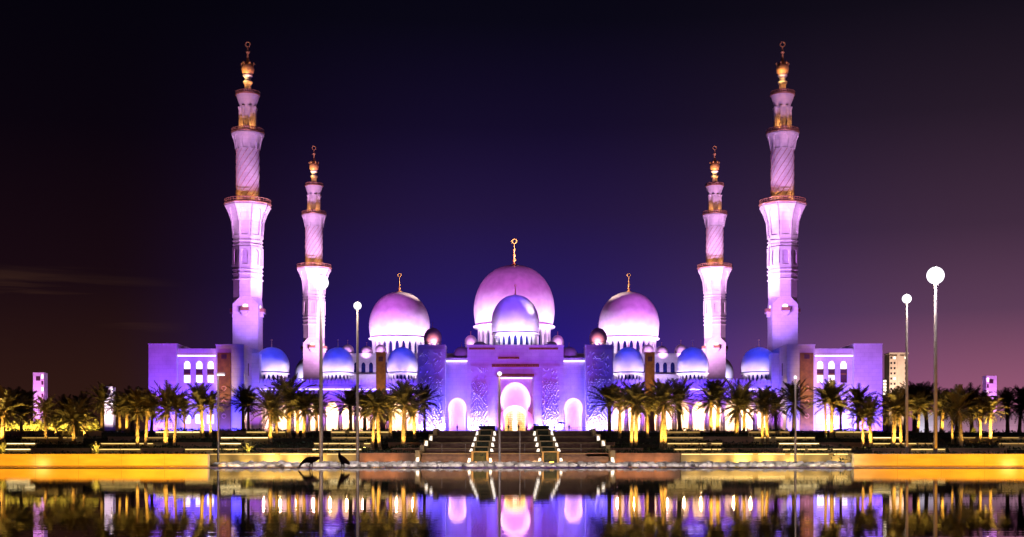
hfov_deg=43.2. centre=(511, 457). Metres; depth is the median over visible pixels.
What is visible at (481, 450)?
stepped planter
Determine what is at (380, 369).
bronze pylon
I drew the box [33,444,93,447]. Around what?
hedge
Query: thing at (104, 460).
pool wall
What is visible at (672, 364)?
window
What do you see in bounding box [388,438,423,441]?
hedge
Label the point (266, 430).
hedge
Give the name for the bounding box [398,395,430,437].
palm tree
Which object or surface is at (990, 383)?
light pylon
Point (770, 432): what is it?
planter wall
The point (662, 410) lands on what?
palm tree
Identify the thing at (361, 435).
hedge
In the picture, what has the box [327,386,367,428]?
palm tree
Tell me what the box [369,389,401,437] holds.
palm tree
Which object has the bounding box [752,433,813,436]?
hedge
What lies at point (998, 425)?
boundary wall
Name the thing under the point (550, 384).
mosque gateway
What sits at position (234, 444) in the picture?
planter wall
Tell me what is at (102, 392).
palm tree
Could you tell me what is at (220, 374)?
lamp post
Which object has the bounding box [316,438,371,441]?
hedge
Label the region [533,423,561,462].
stepped planter
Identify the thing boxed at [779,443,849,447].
hedge
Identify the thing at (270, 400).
palm tree
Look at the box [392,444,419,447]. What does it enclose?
hedge
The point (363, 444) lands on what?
planter wall
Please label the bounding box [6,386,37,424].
palm tree
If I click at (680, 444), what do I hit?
planter wall
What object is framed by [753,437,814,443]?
planter wall
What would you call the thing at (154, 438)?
planter wall
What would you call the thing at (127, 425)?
palm tree
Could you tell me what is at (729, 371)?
court arcade wing
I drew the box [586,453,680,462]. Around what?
planter wall
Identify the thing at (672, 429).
hedge
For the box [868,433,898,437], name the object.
hedge
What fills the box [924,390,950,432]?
palm tree
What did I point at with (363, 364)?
window
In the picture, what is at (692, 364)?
domed arcade
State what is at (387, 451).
hedge
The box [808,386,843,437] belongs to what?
palm tree
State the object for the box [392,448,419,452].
planter wall
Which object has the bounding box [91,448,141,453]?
planter wall
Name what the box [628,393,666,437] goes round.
palm tree
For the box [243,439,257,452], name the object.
agave
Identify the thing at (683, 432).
planter wall
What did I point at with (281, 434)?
planter wall
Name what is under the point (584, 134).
sky
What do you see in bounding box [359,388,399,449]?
palm tree
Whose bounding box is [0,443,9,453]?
agave
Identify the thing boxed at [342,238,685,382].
prayer hall
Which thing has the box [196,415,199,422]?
ground window
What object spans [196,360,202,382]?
window
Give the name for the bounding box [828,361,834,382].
window
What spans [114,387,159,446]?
palm tree
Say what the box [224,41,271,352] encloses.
minaret
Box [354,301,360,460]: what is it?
lamp post
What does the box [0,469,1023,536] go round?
water
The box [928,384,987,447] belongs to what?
palm tree
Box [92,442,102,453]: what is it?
agave
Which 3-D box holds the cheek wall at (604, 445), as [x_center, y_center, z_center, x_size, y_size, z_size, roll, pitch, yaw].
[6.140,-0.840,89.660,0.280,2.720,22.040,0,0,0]
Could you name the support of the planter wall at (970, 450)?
on the ground at (425, 436)
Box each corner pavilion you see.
[148,343,261,430]
[769,343,882,430]
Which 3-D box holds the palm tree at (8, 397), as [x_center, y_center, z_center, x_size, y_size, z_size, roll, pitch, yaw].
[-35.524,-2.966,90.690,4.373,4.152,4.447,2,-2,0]
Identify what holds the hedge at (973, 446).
on the ground at (425, 436)
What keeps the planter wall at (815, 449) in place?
on the ground at (425, 436)
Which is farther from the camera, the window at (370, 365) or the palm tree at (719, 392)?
the window at (370, 365)
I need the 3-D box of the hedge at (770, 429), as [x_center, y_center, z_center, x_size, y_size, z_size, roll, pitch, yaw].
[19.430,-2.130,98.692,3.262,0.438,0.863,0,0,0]
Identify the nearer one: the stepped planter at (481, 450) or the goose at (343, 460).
the goose at (343, 460)
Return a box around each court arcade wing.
[262,359,302,429]
[726,359,768,415]
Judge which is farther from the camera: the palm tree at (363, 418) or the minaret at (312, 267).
the minaret at (312, 267)
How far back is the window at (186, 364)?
342.37 m
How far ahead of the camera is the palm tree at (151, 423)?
175.85 m
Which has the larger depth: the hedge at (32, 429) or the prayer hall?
the prayer hall
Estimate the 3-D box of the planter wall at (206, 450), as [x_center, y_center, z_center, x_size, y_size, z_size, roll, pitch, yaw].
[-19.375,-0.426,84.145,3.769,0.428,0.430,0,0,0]
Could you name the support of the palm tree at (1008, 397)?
on the ground at (425, 436)
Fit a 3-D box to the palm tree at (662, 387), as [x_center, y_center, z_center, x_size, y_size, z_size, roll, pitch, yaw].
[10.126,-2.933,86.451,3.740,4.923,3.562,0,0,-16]
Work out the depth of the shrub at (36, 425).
127.85 m
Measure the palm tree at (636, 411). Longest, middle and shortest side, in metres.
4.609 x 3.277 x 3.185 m
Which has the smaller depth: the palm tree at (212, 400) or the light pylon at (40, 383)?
the palm tree at (212, 400)
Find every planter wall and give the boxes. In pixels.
[4,448,30,453]
[6,431,102,437]
[6,442,37,447]
[22,437,82,443]
[31,448,91,453]
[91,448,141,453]
[100,442,162,447]
[108,437,143,441]
[141,448,183,453]
[147,437,163,441]
[155,431,200,437]
[177,442,212,447]
[184,448,243,453]
[209,453,355,464]
[219,431,245,436]
[219,442,242,447]
[220,437,267,443]
[246,431,286,437]
[256,448,311,452]
[312,448,362,452]
[313,442,370,448]
[330,431,388,437]
[331,437,371,441]
[359,453,414,462]
[388,442,423,449]
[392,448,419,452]
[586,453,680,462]
[599,442,614,447]
[610,448,642,452]
[667,431,700,436]
[667,437,702,441]
[667,442,722,449]
[673,448,725,452]
[680,453,853,462]
[703,437,752,443]
[727,448,781,452]
[747,431,789,436]
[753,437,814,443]
[777,442,819,447]
[782,448,851,452]
[820,442,868,449]
[834,431,868,437]
[871,448,910,453]
[872,437,898,441]
[873,442,916,447]
[910,448,945,453]
[917,442,932,447]
[948,448,1007,453]
[956,437,1023,443]
[996,442,1023,449]
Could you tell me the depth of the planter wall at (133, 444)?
88.00 m
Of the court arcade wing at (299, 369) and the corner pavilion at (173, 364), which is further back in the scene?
the court arcade wing at (299, 369)
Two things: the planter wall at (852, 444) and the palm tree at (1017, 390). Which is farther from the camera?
the palm tree at (1017, 390)
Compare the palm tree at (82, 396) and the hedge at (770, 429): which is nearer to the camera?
the hedge at (770, 429)
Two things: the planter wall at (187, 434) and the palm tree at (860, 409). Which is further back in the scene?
the planter wall at (187, 434)
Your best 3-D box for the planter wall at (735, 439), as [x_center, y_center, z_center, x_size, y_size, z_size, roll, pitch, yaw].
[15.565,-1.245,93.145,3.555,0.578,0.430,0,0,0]
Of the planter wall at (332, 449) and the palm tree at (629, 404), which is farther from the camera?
the palm tree at (629, 404)
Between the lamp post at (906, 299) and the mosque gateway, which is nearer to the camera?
the lamp post at (906, 299)
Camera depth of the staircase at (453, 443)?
86.80 m
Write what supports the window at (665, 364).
in the prayer hall
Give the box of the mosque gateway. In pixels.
[417,284,613,430]
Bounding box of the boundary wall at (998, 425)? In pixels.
[912,412,1023,431]
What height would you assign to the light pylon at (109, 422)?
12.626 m
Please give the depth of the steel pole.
78.18 m
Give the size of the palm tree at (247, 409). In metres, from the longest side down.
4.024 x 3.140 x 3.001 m
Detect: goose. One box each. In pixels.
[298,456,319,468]
[337,451,349,468]
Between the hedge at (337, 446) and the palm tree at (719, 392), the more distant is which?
the palm tree at (719, 392)
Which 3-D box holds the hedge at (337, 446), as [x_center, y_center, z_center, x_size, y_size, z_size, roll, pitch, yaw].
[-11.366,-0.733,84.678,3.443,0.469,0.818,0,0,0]
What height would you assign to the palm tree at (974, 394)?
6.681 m
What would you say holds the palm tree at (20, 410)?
on the ground at (425, 436)
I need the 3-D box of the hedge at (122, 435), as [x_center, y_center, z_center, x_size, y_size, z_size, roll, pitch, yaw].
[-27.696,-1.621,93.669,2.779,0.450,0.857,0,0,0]
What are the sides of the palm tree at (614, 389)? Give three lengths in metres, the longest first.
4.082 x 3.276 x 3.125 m
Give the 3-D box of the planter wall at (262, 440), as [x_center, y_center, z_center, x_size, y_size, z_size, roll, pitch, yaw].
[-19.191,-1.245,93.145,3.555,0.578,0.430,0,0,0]
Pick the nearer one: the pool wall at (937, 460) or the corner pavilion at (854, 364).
the pool wall at (937, 460)
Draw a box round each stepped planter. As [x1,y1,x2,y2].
[467,423,495,462]
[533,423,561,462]
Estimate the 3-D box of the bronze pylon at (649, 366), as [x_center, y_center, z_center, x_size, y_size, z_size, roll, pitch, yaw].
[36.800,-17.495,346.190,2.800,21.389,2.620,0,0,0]
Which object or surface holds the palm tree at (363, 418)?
on the ground at (425, 436)
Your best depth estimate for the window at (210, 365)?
342.37 m
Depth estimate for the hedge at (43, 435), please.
93.57 m
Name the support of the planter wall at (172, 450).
on the ground at (425, 436)
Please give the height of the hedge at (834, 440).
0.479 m
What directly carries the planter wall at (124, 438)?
on the ground at (425, 436)
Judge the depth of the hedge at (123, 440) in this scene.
88.67 m
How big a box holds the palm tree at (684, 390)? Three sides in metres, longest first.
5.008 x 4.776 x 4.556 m
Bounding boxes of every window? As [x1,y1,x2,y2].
[184,361,189,382]
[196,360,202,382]
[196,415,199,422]
[207,361,213,382]
[207,415,213,422]
[361,362,364,372]
[369,363,372,372]
[655,362,659,372]
[663,363,666,372]
[671,362,674,372]
[817,361,822,382]
[817,415,823,422]
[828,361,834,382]
[840,360,846,382]
[842,415,846,422]
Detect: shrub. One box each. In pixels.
[23,420,28,430]
[27,421,34,430]
[34,419,42,430]
[92,419,98,429]
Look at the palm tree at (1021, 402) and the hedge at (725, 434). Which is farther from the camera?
the palm tree at (1021, 402)
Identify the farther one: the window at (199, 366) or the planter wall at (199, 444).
the window at (199, 366)
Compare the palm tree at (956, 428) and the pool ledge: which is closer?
the pool ledge
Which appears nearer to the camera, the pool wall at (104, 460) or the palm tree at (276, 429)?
the pool wall at (104, 460)
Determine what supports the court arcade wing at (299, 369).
on the plaza
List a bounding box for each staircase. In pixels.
[421,431,478,462]
[489,431,540,462]
[550,431,608,462]
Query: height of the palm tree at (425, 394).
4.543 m
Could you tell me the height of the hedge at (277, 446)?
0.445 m
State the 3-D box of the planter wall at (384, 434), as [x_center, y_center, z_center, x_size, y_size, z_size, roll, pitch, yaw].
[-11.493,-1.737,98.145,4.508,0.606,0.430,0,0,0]
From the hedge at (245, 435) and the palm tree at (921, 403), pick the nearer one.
the hedge at (245, 435)
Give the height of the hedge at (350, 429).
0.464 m
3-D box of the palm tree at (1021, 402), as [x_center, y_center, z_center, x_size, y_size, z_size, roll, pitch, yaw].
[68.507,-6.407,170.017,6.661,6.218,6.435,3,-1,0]
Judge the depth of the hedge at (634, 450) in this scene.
80.59 m
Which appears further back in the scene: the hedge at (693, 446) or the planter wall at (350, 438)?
the planter wall at (350, 438)
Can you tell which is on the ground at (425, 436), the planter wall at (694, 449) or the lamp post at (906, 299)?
the planter wall at (694, 449)
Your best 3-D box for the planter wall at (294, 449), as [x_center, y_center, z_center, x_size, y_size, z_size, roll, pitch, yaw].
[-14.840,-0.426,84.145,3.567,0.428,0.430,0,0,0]
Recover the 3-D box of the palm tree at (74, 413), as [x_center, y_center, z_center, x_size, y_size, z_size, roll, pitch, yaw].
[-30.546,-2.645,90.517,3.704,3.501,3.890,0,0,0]
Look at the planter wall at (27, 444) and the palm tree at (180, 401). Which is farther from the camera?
the planter wall at (27, 444)
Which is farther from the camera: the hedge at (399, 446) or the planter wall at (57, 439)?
the planter wall at (57, 439)
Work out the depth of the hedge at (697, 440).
88.60 m
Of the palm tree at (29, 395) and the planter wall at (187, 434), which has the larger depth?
the palm tree at (29, 395)
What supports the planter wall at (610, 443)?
on the ground at (425, 436)
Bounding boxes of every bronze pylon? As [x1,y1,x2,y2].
[375,352,386,430]
[644,352,654,430]
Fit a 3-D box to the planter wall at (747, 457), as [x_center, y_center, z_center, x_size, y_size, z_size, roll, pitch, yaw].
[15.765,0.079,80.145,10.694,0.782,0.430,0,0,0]
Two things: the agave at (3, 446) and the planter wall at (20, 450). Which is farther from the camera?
the planter wall at (20, 450)
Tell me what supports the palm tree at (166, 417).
on the ground at (425, 436)
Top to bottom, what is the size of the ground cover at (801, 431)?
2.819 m
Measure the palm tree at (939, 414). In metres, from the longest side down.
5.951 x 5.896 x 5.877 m
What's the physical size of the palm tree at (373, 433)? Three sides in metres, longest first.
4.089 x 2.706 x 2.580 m
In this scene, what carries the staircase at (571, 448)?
on the ground at (425, 436)
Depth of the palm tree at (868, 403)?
85.93 m
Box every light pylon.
[33,373,47,425]
[104,387,115,430]
[983,376,996,410]
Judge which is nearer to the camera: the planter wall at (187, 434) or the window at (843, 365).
the planter wall at (187, 434)
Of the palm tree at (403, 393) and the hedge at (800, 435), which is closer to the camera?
the palm tree at (403, 393)
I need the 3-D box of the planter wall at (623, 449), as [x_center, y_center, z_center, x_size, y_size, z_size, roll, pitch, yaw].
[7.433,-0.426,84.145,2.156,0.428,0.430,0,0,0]
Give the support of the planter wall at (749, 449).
on the ground at (425, 436)
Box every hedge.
[7,444,33,447]
[9,439,38,443]
[10,428,103,431]
[24,433,85,436]
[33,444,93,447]
[98,444,144,447]
[104,438,162,441]
[110,433,148,436]
[145,444,186,449]
[157,427,199,430]
[187,444,243,447]
[213,448,360,452]
[219,427,245,430]
[220,438,244,441]
[222,433,267,436]
[248,428,285,430]
[258,444,312,447]
[314,443,363,447]
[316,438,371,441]
[331,428,388,430]
[333,433,371,436]
[360,448,414,452]
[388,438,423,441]
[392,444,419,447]
[585,448,678,452]
[610,444,640,447]
[666,428,699,430]
[667,438,721,441]
[668,433,702,436]
[671,443,723,447]
[679,448,849,452]
[703,433,750,436]
[724,444,779,447]
[745,428,787,431]
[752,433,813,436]
[776,439,817,441]
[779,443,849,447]
[818,438,867,441]
[834,428,867,430]
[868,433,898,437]
[868,443,904,448]
[873,439,915,441]
[908,443,941,447]
[946,443,1004,449]
[954,432,1023,437]
[994,438,1022,441]
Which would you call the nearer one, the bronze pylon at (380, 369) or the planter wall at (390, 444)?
the planter wall at (390, 444)
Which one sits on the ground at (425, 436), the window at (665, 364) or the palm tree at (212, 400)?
the palm tree at (212, 400)
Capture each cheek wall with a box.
[415,428,439,461]
[589,428,614,462]
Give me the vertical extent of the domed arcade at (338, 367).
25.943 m
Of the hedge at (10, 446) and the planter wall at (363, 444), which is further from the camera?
the planter wall at (363, 444)
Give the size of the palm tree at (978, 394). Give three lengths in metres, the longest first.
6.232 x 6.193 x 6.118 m
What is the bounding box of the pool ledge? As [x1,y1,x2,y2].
[0,466,1023,468]
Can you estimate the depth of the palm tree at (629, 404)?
86.11 m
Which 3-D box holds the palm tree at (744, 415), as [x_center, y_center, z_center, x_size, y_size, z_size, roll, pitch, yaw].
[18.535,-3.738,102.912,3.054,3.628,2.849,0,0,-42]
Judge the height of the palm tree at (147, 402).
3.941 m
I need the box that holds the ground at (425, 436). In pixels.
[0,431,1023,465]
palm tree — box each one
[0,385,32,443]
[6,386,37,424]
[8,395,39,430]
[10,389,46,416]
[22,395,65,443]
[42,413,66,436]
[46,396,99,443]
[50,394,77,422]
[66,390,97,419]
[77,410,98,437]
[82,382,123,432]
[100,392,135,432]
[105,385,155,431]
[107,393,142,432]
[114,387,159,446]
[125,393,163,447]
[138,380,192,447]
[145,390,169,431]
[160,391,197,447]
[177,382,226,437]
[180,398,194,428]
[195,390,228,437]
[223,383,260,429]
[236,391,264,430]
[242,386,299,443]
[257,373,318,437]
[257,398,292,437]
[278,389,315,437]
[285,388,325,437]
[307,389,332,431]
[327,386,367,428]
[339,387,380,430]
[355,390,392,449]
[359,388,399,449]
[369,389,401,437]
[377,380,430,447]
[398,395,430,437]
[412,383,443,432]
[587,383,622,432]
[597,384,629,437]
[609,381,653,447]
[613,381,656,445]
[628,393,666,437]
[643,378,690,449]
[644,381,683,449]
[664,377,707,430]
[692,379,732,432]
[696,379,734,432]
[708,377,760,435]
[726,390,756,432]
[743,389,783,443]
[747,385,782,443]
[758,389,793,428]
[775,378,817,430]
[803,377,859,437]
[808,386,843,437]
[827,395,852,429]
[839,383,883,429]
[844,404,878,449]
[846,394,892,449]
[865,386,923,446]
[880,399,918,447]
[893,381,933,431]
[903,391,933,431]
[908,382,945,431]
[924,388,950,431]
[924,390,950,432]
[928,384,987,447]
[938,403,966,443]
[939,389,977,431]
[959,382,992,431]
[962,402,997,443]
[971,394,1010,443]
[974,390,1001,430]
[991,387,1023,431]
[996,384,1023,431]
[1014,388,1023,421]
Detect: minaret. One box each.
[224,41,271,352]
[296,146,331,382]
[697,146,732,380]
[758,41,806,352]
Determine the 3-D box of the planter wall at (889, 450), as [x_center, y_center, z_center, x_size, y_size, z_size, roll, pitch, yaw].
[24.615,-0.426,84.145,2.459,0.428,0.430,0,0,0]
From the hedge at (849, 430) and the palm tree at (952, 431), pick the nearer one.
the palm tree at (952, 431)
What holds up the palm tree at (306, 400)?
on the ground at (425, 436)
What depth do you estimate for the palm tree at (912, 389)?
169.69 m
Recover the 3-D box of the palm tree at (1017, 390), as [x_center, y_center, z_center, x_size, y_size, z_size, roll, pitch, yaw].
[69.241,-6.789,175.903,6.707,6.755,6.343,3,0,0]
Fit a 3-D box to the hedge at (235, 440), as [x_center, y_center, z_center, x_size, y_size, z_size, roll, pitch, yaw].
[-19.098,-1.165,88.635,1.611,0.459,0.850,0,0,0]
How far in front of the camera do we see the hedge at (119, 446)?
84.59 m
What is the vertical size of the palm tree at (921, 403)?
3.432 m
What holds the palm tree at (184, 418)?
on the ground at (425, 436)
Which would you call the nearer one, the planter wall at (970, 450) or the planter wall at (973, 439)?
the planter wall at (970, 450)
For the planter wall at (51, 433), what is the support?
on the ground at (425, 436)
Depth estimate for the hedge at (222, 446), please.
84.63 m
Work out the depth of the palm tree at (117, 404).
102.73 m
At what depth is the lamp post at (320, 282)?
78.81 m
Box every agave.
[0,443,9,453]
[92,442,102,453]
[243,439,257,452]
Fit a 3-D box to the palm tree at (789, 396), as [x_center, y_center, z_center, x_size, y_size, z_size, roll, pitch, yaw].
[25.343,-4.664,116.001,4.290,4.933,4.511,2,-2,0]
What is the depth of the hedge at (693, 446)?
84.61 m
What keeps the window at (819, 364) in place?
in the corner pavilion at (854, 364)
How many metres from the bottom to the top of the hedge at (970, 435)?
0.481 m
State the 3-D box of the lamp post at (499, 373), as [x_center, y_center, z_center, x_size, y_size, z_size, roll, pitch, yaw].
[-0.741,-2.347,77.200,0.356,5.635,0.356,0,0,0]
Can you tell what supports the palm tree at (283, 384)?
on the ground at (425, 436)
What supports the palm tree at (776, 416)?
on the ground at (425, 436)
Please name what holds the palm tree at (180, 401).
on the ground at (425, 436)
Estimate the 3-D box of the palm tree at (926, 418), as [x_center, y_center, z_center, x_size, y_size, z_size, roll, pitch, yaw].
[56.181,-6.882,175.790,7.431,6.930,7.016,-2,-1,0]
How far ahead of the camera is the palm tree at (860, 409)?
86.09 m
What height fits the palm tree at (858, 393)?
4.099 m
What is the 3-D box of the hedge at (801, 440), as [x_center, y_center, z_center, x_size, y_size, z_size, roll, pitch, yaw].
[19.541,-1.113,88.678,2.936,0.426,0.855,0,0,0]
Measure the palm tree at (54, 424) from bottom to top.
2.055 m
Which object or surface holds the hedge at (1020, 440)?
on the ground at (425, 436)
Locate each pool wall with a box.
[0,454,209,466]
[851,454,1023,466]
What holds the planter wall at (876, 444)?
on the ground at (425, 436)
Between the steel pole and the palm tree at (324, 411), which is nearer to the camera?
the steel pole
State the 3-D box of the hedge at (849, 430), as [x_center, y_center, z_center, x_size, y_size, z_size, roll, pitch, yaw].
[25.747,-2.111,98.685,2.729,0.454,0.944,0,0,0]
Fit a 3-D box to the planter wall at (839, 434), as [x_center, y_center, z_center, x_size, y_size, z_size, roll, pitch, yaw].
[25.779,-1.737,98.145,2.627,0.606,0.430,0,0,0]
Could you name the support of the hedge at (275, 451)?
on the ground at (425, 436)
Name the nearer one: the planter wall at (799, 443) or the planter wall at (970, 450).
the planter wall at (970, 450)
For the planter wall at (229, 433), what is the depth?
98.00 m
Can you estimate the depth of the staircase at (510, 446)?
86.80 m
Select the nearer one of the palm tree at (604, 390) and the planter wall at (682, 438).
the planter wall at (682, 438)
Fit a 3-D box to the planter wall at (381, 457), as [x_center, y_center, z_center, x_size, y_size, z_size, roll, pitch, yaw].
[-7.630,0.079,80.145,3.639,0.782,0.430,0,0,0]
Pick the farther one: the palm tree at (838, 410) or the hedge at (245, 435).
the palm tree at (838, 410)
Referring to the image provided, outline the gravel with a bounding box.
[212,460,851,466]
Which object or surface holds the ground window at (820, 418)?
in the corner pavilion at (854, 364)
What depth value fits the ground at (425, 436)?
93.16 m
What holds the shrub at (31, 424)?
on the ground at (425, 436)
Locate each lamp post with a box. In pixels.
[216,373,224,461]
[313,274,328,461]
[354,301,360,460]
[497,371,501,461]
[794,376,796,461]
[902,294,911,453]
[926,265,944,453]
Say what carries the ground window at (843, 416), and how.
in the corner pavilion at (854, 364)
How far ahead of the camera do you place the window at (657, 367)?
514.84 m
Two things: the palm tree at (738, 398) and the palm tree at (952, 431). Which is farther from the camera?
the palm tree at (738, 398)
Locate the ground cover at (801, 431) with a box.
[0,429,1023,462]
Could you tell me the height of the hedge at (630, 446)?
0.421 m
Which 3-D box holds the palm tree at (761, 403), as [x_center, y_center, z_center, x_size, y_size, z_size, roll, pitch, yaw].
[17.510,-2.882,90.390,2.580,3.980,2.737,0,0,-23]
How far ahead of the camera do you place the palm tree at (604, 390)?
102.80 m
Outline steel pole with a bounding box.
[519,432,520,461]
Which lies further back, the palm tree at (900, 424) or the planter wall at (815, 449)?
the palm tree at (900, 424)
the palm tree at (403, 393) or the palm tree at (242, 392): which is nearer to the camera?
the palm tree at (403, 393)
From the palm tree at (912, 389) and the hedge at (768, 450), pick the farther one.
the palm tree at (912, 389)
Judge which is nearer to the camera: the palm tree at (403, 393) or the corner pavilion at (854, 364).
the palm tree at (403, 393)
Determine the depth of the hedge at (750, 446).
84.58 m
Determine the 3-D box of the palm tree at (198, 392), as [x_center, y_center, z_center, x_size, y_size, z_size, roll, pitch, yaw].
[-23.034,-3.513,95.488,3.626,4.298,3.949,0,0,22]
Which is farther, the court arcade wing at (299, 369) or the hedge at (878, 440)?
the court arcade wing at (299, 369)
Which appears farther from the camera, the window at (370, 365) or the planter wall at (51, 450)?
the window at (370, 365)
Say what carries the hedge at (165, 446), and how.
on the ground at (425, 436)
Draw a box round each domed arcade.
[259,339,417,430]
[613,339,771,430]
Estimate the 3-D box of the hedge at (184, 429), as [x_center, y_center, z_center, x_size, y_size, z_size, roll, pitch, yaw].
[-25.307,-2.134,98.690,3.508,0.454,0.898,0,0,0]
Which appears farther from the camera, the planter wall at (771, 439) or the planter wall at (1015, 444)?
the planter wall at (771, 439)
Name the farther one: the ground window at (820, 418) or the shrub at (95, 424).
the ground window at (820, 418)
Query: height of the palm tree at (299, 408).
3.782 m
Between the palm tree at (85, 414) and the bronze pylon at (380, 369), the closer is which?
the palm tree at (85, 414)
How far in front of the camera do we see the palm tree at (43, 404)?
90.44 m
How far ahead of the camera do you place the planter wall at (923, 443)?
87.99 m
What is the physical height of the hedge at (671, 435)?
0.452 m
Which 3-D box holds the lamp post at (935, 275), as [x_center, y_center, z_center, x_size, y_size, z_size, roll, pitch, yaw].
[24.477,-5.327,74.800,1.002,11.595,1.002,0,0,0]
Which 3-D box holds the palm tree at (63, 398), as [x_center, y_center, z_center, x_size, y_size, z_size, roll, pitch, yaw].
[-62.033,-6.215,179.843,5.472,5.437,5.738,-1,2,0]
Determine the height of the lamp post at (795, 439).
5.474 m
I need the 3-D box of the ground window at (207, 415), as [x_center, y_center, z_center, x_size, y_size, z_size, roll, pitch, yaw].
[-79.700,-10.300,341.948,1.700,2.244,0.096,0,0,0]
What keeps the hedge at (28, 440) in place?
on the ground at (425, 436)
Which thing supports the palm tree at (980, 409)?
on the ground at (425, 436)
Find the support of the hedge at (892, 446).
on the ground at (425, 436)
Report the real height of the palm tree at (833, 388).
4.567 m
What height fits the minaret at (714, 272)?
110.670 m
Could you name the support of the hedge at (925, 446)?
on the ground at (425, 436)
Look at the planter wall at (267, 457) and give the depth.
80.00 m
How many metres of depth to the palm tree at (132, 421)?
169.74 m
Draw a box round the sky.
[0,0,1023,430]
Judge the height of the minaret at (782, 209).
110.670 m
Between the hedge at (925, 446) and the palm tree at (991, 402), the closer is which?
the hedge at (925, 446)
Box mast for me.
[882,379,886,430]
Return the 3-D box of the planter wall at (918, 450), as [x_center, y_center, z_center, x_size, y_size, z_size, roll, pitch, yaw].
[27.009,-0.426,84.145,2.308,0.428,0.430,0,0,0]
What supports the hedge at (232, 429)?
on the ground at (425, 436)
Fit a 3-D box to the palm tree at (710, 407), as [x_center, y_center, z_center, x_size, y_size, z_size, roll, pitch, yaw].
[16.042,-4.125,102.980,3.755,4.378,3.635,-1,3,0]
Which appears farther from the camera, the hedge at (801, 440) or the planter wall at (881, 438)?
the planter wall at (881, 438)
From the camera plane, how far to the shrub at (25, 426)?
127.82 m
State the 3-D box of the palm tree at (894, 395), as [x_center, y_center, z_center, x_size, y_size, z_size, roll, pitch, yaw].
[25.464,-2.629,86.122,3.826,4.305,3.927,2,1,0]
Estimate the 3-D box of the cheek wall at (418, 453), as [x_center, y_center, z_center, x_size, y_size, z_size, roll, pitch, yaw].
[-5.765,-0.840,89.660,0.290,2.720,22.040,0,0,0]
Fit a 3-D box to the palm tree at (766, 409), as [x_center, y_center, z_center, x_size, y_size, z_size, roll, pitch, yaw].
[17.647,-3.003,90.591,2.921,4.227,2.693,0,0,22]

